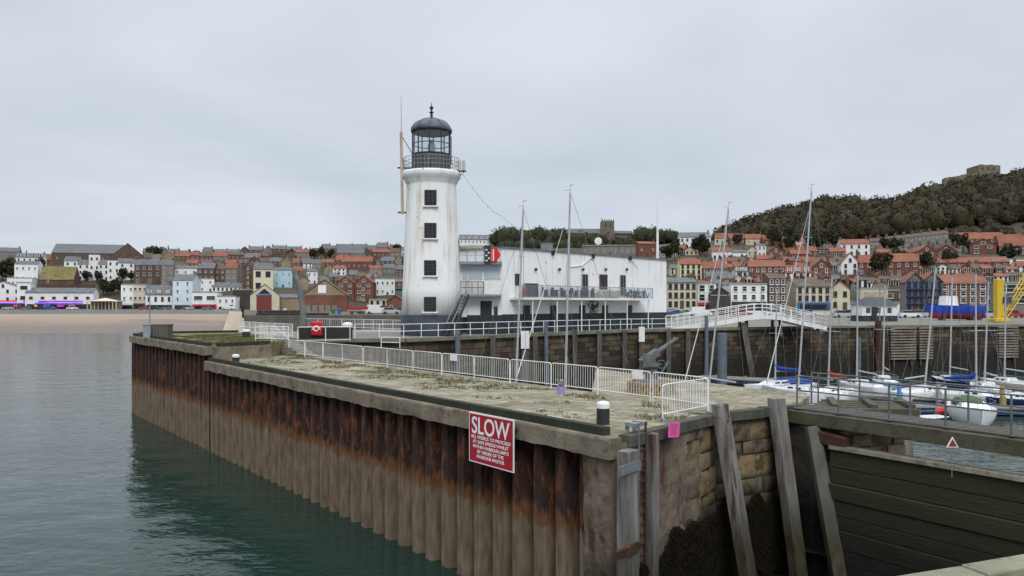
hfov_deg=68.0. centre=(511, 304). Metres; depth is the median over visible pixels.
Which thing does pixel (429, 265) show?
window
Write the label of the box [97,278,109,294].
broadleaf tree
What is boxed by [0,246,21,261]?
house
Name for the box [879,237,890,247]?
broadleaf tree
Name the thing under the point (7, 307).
parked car
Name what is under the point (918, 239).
house
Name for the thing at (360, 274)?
house
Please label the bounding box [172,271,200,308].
house
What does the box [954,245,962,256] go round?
house
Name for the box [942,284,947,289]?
window
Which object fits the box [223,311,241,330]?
slipway
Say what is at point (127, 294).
house
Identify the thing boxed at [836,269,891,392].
yacht
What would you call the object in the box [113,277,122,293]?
broadleaf tree
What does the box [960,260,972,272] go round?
house
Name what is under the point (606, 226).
church
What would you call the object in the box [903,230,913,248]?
house
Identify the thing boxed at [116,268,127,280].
broadleaf tree
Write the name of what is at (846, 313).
parked car
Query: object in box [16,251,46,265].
house
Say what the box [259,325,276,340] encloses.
crowd barrier
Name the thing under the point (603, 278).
window
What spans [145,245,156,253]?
broadleaf tree
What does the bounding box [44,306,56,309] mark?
parked car
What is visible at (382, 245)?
house
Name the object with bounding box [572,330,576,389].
fender post
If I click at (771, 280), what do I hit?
house
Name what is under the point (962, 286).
window
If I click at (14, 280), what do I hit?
house
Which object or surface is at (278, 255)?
house
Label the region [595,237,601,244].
satellite dish
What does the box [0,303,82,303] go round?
light strip
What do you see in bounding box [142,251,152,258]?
house
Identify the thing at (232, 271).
house
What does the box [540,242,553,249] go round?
roof vent
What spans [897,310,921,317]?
parked car
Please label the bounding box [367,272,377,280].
house
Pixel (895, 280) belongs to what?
house
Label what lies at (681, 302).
door
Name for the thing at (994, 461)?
harbour water
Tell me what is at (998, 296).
crane
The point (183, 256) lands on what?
house
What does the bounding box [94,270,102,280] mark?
broadleaf tree
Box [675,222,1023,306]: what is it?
castle hill
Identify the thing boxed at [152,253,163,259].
house
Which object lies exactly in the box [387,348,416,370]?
crowd barrier
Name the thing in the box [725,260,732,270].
house
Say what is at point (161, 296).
house
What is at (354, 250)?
house
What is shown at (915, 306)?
door
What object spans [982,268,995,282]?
house
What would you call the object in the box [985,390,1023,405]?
workboat
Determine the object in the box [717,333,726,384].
pontoon pile
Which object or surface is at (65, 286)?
retaining wall
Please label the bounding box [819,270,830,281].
house
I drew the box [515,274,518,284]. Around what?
window
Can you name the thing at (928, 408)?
pontoon
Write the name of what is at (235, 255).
house
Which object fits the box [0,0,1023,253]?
sky
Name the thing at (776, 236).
broadleaf tree
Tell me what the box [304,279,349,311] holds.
house
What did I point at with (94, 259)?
house
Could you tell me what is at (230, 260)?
house
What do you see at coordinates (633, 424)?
ladder
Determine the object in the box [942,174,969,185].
castle wall
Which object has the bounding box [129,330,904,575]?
pier
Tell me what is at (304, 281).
house
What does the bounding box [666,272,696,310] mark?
house
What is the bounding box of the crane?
[988,274,1023,321]
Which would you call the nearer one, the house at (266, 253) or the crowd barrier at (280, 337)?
the crowd barrier at (280, 337)
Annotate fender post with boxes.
[455,331,459,374]
[490,336,495,378]
[521,331,528,383]
[533,336,536,384]
[544,321,547,385]
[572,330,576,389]
[597,331,601,368]
[622,331,626,371]
[638,327,644,374]
[666,330,670,377]
[685,329,690,379]
[704,315,707,374]
[740,322,754,376]
[858,337,860,371]
[875,320,881,371]
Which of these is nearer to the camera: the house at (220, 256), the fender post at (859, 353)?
the fender post at (859, 353)
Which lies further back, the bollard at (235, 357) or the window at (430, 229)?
the window at (430, 229)
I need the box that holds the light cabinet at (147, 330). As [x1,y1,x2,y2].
[143,284,152,337]
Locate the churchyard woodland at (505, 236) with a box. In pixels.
[402,225,677,264]
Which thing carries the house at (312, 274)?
on the hillside at (284, 290)
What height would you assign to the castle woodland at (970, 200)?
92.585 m
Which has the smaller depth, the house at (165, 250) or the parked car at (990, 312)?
the parked car at (990, 312)
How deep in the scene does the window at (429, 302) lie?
63.29 m
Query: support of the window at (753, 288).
in the house at (747, 293)
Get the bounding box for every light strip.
[0,300,24,301]
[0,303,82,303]
[38,301,82,301]
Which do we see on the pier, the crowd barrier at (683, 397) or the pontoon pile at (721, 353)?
the crowd barrier at (683, 397)
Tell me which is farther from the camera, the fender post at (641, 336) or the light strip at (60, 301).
the light strip at (60, 301)
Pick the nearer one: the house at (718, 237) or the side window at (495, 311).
the side window at (495, 311)
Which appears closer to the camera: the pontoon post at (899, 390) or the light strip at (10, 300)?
the pontoon post at (899, 390)
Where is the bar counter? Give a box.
[524,283,537,295]
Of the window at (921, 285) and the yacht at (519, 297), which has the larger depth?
the window at (921, 285)
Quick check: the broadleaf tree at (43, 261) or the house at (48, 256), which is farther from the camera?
the house at (48, 256)
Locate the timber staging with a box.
[808,397,919,425]
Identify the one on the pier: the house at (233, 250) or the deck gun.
the deck gun
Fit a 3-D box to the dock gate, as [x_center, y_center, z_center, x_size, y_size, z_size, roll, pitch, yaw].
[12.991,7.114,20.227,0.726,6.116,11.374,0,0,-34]
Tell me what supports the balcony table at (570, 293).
on the clubhouse
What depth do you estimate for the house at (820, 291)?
196.00 m
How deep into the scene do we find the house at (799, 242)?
408.06 m
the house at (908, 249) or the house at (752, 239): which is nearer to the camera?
the house at (908, 249)
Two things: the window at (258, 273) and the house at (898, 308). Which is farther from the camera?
the window at (258, 273)
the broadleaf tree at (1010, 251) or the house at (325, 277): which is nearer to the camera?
the broadleaf tree at (1010, 251)
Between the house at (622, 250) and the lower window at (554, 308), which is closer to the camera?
the lower window at (554, 308)
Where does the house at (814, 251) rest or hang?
on the castle hill
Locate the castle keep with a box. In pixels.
[966,164,999,176]
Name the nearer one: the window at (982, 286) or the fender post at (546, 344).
the fender post at (546, 344)
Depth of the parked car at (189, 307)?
308.12 m
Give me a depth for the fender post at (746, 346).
83.50 m
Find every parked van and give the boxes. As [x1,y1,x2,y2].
[222,304,234,309]
[366,305,383,313]
[690,307,711,315]
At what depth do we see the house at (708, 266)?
268.65 m
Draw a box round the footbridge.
[665,303,827,335]
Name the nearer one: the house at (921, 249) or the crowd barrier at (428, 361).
the crowd barrier at (428, 361)
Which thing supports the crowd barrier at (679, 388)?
on the pier
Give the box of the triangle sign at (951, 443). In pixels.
[947,437,957,476]
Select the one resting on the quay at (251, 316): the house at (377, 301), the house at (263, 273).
the house at (377, 301)
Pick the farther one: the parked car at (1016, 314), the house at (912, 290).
the house at (912, 290)
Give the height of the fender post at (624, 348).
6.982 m
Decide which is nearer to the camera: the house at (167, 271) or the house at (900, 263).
the house at (900, 263)
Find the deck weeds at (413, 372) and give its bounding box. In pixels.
[245,356,741,421]
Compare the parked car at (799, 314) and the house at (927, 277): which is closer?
the parked car at (799, 314)
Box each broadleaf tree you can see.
[0,256,15,276]
[0,263,12,280]
[36,257,45,264]
[81,270,91,277]
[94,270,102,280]
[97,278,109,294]
[99,281,113,296]
[108,278,120,294]
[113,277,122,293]
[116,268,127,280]
[127,271,133,281]
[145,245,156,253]
[155,247,162,253]
[309,248,319,257]
[317,246,324,253]
[326,248,334,258]
[659,245,672,261]
[669,238,682,260]
[691,233,706,253]
[699,239,710,256]
[732,233,742,245]
[765,226,777,245]
[770,232,785,242]
[778,235,794,248]
[786,226,800,241]
[809,235,824,247]
[813,230,830,243]
[829,228,844,246]
[834,278,852,286]
[869,251,893,275]
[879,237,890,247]
[889,237,904,248]
[891,247,906,252]
[919,250,935,265]
[941,248,959,258]
[948,233,960,247]
[956,232,971,252]
[998,243,1021,257]
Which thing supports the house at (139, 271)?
on the hillside at (116, 296)
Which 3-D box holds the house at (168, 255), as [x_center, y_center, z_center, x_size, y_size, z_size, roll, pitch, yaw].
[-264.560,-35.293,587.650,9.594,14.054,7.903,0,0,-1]
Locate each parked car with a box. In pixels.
[2,306,14,309]
[19,306,31,309]
[34,306,44,309]
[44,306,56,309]
[66,306,78,309]
[138,306,148,309]
[150,306,159,309]
[159,306,170,309]
[182,306,193,309]
[201,306,213,309]
[381,307,400,313]
[667,309,683,315]
[679,309,694,315]
[732,309,752,315]
[763,310,784,315]
[796,310,818,316]
[831,310,850,317]
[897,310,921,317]
[911,310,929,316]
[984,310,992,317]
[1004,310,1023,317]
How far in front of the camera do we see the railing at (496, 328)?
63.52 m
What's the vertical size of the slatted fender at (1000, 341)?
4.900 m
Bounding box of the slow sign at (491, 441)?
[469,411,517,472]
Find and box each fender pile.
[615,448,640,575]
[647,432,658,575]
[711,403,756,575]
[767,397,807,575]
[804,426,846,575]
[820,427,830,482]
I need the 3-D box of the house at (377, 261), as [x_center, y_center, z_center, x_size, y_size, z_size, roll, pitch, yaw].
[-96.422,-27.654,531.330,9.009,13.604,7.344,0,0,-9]
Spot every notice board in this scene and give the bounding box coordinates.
[450,353,456,360]
[632,369,642,379]
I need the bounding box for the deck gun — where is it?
[627,337,678,394]
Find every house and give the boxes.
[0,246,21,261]
[0,281,16,308]
[7,277,37,287]
[14,258,42,284]
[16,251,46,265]
[17,282,34,308]
[25,288,98,308]
[39,266,80,284]
[46,254,50,263]
[51,244,123,264]
[64,255,80,266]
[77,260,88,279]
[89,254,100,280]
[98,257,108,279]
[107,260,117,280]
[112,243,142,259]
[118,257,135,280]
[121,284,132,308]
[133,284,146,308]
[134,256,148,283]
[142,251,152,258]
[145,280,172,308]
[146,256,161,284]
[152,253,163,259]
[155,246,168,254]
[161,258,174,284]
[163,250,178,261]
[167,246,179,252]
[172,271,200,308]
[174,260,185,265]
[174,266,196,276]
[175,251,189,260]
[186,256,199,265]
[190,250,200,258]
[192,291,221,308]
[197,260,216,281]
[200,278,214,290]
[201,249,214,259]
[203,246,212,250]
[212,281,241,291]
[213,251,227,261]
[214,248,227,251]
[216,259,224,263]
[216,261,226,281]
[217,296,238,308]
[225,256,238,261]
[225,260,240,282]
[227,248,239,251]
[228,251,243,259]
[233,289,251,317]
[238,258,250,267]
[240,246,247,253]
[242,262,253,290]
[243,250,262,259]
[248,245,263,252]
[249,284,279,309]
[250,255,259,263]
[253,260,273,291]
[258,255,268,261]
[261,250,269,257]
[263,245,272,254]
[269,256,281,266]
[270,252,284,259]
[272,244,286,254]
[274,266,292,287]
[279,294,299,309]
[281,256,291,266]
[284,250,296,260]
[287,244,301,251]
[290,265,302,276]
[292,257,301,265]
[295,247,310,257]
[300,273,308,289]
[301,257,312,268]
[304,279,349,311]
[307,267,317,283]
[310,250,326,258]
[312,257,321,268]
[320,275,328,281]
[321,243,329,249]
[321,257,333,266]
[323,263,332,274]
[329,269,338,284]
[333,262,346,274]
[335,244,363,257]
[335,254,349,264]
[336,275,354,301]
[341,254,375,270]
[349,268,357,281]
[354,273,375,301]
[357,271,366,279]
[363,247,371,255]
[367,244,376,251]
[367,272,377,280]
[369,263,381,274]
[369,299,386,307]
[371,248,389,257]
[375,255,380,264]
[375,278,394,295]
[376,241,388,248]
[381,255,394,267]
[383,263,395,273]
[385,295,401,310]
[391,248,400,256]
[395,254,402,264]
[395,264,402,275]
[395,279,402,289]
[459,235,494,245]
[460,245,482,247]
[582,243,635,255]
[635,239,655,256]
[659,245,679,258]
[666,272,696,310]
[668,259,676,275]
[676,254,701,279]
[678,230,710,247]
[680,242,684,253]
[684,244,698,254]
[696,276,708,291]
[698,282,716,309]
[699,247,711,254]
[701,258,726,279]
[704,267,732,281]
[708,275,719,286]
[709,286,728,314]
[711,244,731,260]
[714,231,728,244]
[721,278,731,286]
[721,283,767,314]
[724,254,735,262]
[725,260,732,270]
[727,231,744,244]
[731,256,741,268]
[732,247,746,257]
[732,265,748,276]
[733,253,744,262]
[733,269,741,282]
[743,271,755,282]
[744,231,761,244]
[744,254,755,263]
[745,256,785,277]
[746,243,756,258]
[754,274,760,282]
[755,241,765,259]
[757,252,769,259]
[760,268,786,314]
[761,233,782,245]
[766,242,785,257]
[770,253,779,259]
[779,252,790,262]
[781,234,804,244]
[782,246,795,255]
[784,261,810,278]
[785,255,798,262]
[786,274,830,314]
[787,245,809,258]
[793,257,805,264]
[795,243,805,249]
[799,254,812,263]
[805,243,817,255]
[810,255,832,276]
[817,241,829,254]
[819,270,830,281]
[822,254,834,261]
[828,245,845,257]
[828,258,838,270]
[831,270,840,281]
[832,273,850,312]
[834,253,842,261]
[836,236,869,255]
[837,249,860,274]
[839,274,856,289]
[850,302,899,312]
[854,273,867,286]
[856,249,879,275]
[859,288,887,299]
[866,273,879,287]
[868,235,878,247]
[872,277,889,288]
[874,246,889,253]
[875,272,889,285]
[886,249,918,275]
[888,271,904,285]
[888,289,899,300]
[895,231,904,247]
[898,272,925,310]
[900,246,911,252]
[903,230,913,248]
[910,242,936,262]
[912,230,922,246]
[919,263,923,274]
[920,260,936,273]
[921,230,930,246]
[922,272,943,311]
[929,228,939,247]
[935,256,1009,265]
[936,241,957,257]
[936,259,949,273]
[937,269,987,305]
[938,228,948,246]
[947,260,960,273]
[952,230,982,246]
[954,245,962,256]
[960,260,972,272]
[967,235,996,253]
[967,259,979,271]
[979,261,994,272]
[981,230,1002,242]
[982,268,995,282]
[989,281,1023,313]
[990,269,1008,281]
[992,258,1023,264]
[992,259,1005,272]
[994,231,1023,255]
[1005,262,1018,271]
[1006,268,1018,280]
[1010,258,1023,271]
[1017,272,1023,280]
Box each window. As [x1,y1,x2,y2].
[194,296,202,299]
[206,296,214,299]
[256,271,260,276]
[266,271,270,276]
[422,223,437,239]
[422,260,437,276]
[422,297,437,312]
[423,190,437,206]
[462,265,467,279]
[468,265,482,279]
[483,265,500,279]
[494,307,497,316]
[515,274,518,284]
[523,305,529,323]
[550,305,556,323]
[579,305,585,323]
[582,274,587,290]
[599,274,607,289]
[602,305,607,323]
[620,275,625,295]
[628,305,631,323]
[699,285,704,291]
[699,294,704,300]
[708,285,713,291]
[742,286,746,291]
[742,294,746,299]
[751,286,755,291]
[751,294,755,299]
[888,294,893,298]
[906,281,911,288]
[906,289,911,296]
[906,297,911,302]
[906,304,911,309]
[912,289,917,296]
[913,281,917,288]
[918,288,924,296]
[919,281,923,288]
[937,281,941,288]
[937,288,941,296]
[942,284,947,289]
[960,284,966,289]
[960,291,966,296]
[960,298,965,302]
[980,284,985,288]
[1006,284,1017,292]
[1017,295,1023,303]
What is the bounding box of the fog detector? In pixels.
[457,159,465,176]
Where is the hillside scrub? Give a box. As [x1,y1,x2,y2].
[912,219,1023,236]
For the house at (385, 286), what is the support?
on the hillside at (284, 290)
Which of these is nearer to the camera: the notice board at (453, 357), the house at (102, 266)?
the notice board at (453, 357)
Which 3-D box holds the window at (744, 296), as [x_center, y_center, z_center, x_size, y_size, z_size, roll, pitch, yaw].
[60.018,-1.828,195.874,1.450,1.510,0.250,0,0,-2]
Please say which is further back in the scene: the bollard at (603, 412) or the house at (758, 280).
the house at (758, 280)
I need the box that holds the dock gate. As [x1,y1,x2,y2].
[818,428,1023,575]
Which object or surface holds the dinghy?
on the harbour water
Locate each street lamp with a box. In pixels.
[761,262,761,310]
[856,271,862,322]
[879,289,883,319]
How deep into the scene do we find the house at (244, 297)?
333.14 m
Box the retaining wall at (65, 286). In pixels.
[37,285,94,287]
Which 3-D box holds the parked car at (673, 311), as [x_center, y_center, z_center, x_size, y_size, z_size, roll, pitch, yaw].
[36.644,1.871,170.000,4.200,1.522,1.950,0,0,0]
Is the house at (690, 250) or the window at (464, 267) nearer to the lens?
the window at (464, 267)
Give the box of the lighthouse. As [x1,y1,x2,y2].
[401,102,461,335]
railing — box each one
[239,321,292,337]
[255,326,288,341]
[297,326,349,341]
[306,318,393,328]
[355,318,666,337]
[381,337,399,347]
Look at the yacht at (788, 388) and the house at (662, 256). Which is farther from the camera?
the house at (662, 256)
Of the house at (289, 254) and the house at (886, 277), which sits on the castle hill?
the house at (886, 277)
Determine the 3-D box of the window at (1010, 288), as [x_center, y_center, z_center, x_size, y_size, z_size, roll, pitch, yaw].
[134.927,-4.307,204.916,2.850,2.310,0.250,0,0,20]
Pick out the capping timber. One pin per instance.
(1009, 566)
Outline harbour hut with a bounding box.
[850,297,898,321]
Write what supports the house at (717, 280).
on the castle hill
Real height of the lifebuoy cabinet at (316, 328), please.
1.395 m
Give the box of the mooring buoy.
[936,403,943,414]
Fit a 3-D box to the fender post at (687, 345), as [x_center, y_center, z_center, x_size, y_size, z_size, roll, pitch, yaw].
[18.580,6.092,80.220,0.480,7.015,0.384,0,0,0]
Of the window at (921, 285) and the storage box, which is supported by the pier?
the storage box
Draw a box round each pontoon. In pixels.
[694,374,812,384]
[860,393,952,403]
[913,403,1023,414]
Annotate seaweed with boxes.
[639,492,788,575]
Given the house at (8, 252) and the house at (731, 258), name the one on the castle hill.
the house at (731, 258)
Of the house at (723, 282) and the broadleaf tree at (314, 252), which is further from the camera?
the broadleaf tree at (314, 252)
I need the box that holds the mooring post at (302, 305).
[291,269,306,339]
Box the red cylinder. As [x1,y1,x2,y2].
[524,287,527,295]
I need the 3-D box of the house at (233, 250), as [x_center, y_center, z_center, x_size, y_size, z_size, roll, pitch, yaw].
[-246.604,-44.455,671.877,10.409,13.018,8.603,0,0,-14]
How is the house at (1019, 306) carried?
on the quay at (846, 321)
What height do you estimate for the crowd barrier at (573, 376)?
1.098 m
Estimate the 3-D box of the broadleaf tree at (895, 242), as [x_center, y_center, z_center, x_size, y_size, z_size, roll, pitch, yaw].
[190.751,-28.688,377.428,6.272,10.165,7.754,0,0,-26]
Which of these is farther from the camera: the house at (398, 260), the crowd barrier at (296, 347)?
the house at (398, 260)
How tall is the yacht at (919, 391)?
12.055 m
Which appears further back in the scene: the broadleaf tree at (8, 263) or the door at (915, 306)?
the broadleaf tree at (8, 263)
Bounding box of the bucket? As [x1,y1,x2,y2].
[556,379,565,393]
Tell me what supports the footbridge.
on the quay at (846, 321)
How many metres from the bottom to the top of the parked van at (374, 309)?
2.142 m
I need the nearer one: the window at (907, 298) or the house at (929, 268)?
the window at (907, 298)
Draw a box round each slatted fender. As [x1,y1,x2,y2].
[890,327,915,366]
[918,327,932,365]
[998,326,1017,363]
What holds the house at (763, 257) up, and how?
on the castle hill
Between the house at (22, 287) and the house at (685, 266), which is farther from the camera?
the house at (22, 287)
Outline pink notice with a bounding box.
[661,417,679,437]
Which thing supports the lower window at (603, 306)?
in the clubhouse
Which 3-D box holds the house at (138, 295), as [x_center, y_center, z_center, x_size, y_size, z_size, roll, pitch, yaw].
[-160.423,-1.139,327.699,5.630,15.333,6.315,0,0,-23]
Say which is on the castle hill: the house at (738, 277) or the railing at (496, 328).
the house at (738, 277)
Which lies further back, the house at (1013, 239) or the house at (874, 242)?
the house at (874, 242)
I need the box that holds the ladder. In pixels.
[625,420,647,566]
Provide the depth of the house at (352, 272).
430.31 m
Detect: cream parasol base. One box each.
[597,290,608,297]
[610,290,620,297]
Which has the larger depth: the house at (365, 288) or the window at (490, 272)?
the house at (365, 288)
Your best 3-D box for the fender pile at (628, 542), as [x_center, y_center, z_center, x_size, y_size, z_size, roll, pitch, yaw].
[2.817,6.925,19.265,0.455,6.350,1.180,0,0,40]
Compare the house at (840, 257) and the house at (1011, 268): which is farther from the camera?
the house at (840, 257)
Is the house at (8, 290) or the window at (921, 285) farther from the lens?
the house at (8, 290)
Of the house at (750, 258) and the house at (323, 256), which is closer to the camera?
the house at (750, 258)
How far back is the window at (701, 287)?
196.22 m
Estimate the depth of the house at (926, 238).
405.05 m
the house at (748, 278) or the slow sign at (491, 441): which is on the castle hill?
the house at (748, 278)
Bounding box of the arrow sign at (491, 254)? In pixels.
[484,245,499,263]
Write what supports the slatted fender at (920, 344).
attached to the quay wall at (473, 345)
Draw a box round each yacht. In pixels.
[475,208,575,384]
[517,190,630,388]
[685,202,744,386]
[745,283,816,389]
[762,184,852,399]
[806,278,860,404]
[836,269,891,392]
[872,284,898,390]
[887,268,944,400]
[928,268,1014,402]
[931,272,974,388]
[970,276,1011,395]
[980,286,1023,391]
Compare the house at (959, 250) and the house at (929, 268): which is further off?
the house at (959, 250)
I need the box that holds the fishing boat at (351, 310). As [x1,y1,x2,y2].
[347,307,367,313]
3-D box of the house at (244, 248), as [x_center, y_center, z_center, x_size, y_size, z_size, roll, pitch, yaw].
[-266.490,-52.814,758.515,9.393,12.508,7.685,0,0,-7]
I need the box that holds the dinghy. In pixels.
[917,407,951,420]
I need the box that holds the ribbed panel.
[299,327,349,338]
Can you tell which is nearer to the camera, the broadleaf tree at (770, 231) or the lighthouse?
the lighthouse
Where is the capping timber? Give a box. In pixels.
[900,554,1023,575]
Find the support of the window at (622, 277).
in the clubhouse
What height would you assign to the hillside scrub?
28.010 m
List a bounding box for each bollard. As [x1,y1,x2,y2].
[232,354,238,361]
[242,329,249,336]
[342,322,352,337]
[596,401,609,424]
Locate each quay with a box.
[244,309,400,331]
[251,314,1023,338]
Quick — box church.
[567,217,632,243]
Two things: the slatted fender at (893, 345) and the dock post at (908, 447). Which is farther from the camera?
the slatted fender at (893, 345)
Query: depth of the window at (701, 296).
196.22 m
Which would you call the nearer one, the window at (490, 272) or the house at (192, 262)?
the window at (490, 272)
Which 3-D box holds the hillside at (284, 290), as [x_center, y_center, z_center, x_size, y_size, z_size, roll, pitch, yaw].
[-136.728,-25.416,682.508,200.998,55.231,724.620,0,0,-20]
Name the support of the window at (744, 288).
in the house at (747, 293)
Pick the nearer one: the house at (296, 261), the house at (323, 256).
the house at (296, 261)
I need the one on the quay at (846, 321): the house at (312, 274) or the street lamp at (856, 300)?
the street lamp at (856, 300)
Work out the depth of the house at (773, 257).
312.09 m
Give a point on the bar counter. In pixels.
(532, 290)
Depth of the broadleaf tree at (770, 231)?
421.75 m
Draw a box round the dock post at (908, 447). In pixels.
[904,440,913,455]
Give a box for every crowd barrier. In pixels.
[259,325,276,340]
[273,327,289,347]
[285,339,304,356]
[303,341,323,359]
[322,342,345,361]
[338,344,366,364]
[363,346,389,367]
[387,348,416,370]
[409,350,443,374]
[442,353,476,378]
[471,356,513,383]
[510,359,550,388]
[548,363,600,394]
[594,367,651,401]
[651,372,711,410]
[657,378,711,420]
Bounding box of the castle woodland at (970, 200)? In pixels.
[710,167,1023,243]
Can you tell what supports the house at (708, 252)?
on the castle hill
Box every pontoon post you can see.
[897,383,902,398]
[936,384,941,403]
[1000,386,1005,404]
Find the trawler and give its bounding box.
[925,285,986,319]
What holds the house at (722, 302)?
on the quay at (846, 321)
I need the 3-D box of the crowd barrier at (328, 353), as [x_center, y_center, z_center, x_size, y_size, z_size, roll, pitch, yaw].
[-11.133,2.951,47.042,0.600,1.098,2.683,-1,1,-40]
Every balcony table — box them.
[544,290,554,297]
[555,290,564,297]
[565,290,572,297]
[574,290,585,297]
[585,290,594,297]
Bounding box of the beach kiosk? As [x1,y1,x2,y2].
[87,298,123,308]
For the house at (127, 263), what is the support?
on the hillside at (116, 296)
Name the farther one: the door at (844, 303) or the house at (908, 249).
the house at (908, 249)
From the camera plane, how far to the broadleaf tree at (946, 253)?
307.07 m
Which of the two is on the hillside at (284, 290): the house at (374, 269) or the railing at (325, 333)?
the house at (374, 269)
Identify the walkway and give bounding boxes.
[787,372,1023,456]
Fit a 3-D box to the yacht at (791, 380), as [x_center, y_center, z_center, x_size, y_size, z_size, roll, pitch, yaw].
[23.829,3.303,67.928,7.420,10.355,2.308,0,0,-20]
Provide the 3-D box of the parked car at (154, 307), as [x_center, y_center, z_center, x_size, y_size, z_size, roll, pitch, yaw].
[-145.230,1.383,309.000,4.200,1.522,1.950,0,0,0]
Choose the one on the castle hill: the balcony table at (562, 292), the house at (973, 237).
the house at (973, 237)
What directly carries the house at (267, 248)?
on the hillside at (284, 290)
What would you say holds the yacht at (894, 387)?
on the harbour water
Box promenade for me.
[0,309,240,313]
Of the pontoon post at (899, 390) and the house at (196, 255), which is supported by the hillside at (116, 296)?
the house at (196, 255)
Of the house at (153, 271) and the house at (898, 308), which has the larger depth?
the house at (153, 271)
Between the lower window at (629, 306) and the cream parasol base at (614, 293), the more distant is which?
the lower window at (629, 306)
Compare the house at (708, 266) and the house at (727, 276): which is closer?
the house at (727, 276)
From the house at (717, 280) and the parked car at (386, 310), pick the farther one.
the house at (717, 280)
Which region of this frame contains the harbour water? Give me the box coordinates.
[581,368,1023,555]
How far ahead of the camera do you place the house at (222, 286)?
408.75 m
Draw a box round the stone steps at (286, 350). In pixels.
[279,341,316,356]
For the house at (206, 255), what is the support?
on the hillside at (116, 296)
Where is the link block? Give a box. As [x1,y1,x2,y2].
[459,248,501,333]
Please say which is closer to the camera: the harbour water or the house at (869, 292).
the harbour water
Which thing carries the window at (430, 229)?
in the lighthouse
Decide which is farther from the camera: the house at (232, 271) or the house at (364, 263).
the house at (364, 263)
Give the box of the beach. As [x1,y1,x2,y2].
[0,314,227,332]
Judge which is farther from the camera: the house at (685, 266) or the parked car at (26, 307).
the parked car at (26, 307)
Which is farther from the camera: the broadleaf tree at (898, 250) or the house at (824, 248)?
the house at (824, 248)
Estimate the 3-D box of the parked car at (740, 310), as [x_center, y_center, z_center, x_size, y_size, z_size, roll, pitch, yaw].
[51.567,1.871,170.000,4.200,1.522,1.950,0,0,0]
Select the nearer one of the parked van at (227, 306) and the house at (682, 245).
the parked van at (227, 306)
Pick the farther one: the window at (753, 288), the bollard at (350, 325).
the window at (753, 288)
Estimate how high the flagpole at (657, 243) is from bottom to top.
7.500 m
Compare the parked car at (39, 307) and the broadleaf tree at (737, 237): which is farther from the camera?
the broadleaf tree at (737, 237)
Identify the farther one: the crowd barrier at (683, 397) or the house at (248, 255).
the house at (248, 255)
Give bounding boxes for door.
[256,296,271,309]
[480,301,491,333]
[680,301,683,308]
[843,302,846,309]
[871,307,876,318]
[913,304,917,309]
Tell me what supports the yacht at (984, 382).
on the harbour water
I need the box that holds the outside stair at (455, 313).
[445,283,468,335]
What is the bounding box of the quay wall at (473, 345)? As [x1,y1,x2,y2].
[299,324,1023,389]
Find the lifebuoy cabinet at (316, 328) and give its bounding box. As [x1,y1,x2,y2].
[311,321,321,339]
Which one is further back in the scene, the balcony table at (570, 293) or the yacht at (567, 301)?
the balcony table at (570, 293)
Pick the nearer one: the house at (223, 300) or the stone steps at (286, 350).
the stone steps at (286, 350)
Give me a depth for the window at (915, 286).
187.93 m
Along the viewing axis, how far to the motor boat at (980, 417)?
50.36 m
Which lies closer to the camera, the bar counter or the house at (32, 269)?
the bar counter
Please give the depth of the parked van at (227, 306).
310.02 m
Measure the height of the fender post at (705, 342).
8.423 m
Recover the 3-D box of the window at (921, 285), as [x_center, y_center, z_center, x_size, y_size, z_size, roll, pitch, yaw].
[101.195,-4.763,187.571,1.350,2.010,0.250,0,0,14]
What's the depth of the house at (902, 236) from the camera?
405.32 m
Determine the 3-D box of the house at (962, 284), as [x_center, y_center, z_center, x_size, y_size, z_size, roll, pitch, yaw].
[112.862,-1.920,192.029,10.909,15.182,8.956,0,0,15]
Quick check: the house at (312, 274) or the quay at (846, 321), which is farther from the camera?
the house at (312, 274)
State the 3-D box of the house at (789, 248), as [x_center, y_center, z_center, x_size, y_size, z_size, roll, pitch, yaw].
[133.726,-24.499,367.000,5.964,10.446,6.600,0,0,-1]
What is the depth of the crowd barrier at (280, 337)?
53.16 m
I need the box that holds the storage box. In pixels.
[152,324,173,337]
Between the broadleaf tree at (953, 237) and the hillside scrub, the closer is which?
the broadleaf tree at (953, 237)
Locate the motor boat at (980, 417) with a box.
[947,394,996,424]
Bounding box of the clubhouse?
[460,246,667,333]
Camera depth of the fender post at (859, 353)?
91.00 m
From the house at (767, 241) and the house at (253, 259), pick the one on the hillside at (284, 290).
the house at (253, 259)
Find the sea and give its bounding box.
[0,318,788,575]
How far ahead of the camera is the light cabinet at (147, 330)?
58.25 m
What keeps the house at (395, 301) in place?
on the quay at (251, 316)
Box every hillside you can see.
[0,256,240,300]
[241,255,402,309]
[459,243,674,318]
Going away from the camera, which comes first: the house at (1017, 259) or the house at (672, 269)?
the house at (672, 269)
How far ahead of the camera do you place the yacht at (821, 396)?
61.66 m
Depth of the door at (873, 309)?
117.86 m
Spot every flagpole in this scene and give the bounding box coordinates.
[398,117,413,213]
[656,196,658,257]
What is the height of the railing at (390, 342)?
0.724 m
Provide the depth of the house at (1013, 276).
266.28 m
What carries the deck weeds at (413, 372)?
on the pier
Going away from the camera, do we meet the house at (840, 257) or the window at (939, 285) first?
the window at (939, 285)

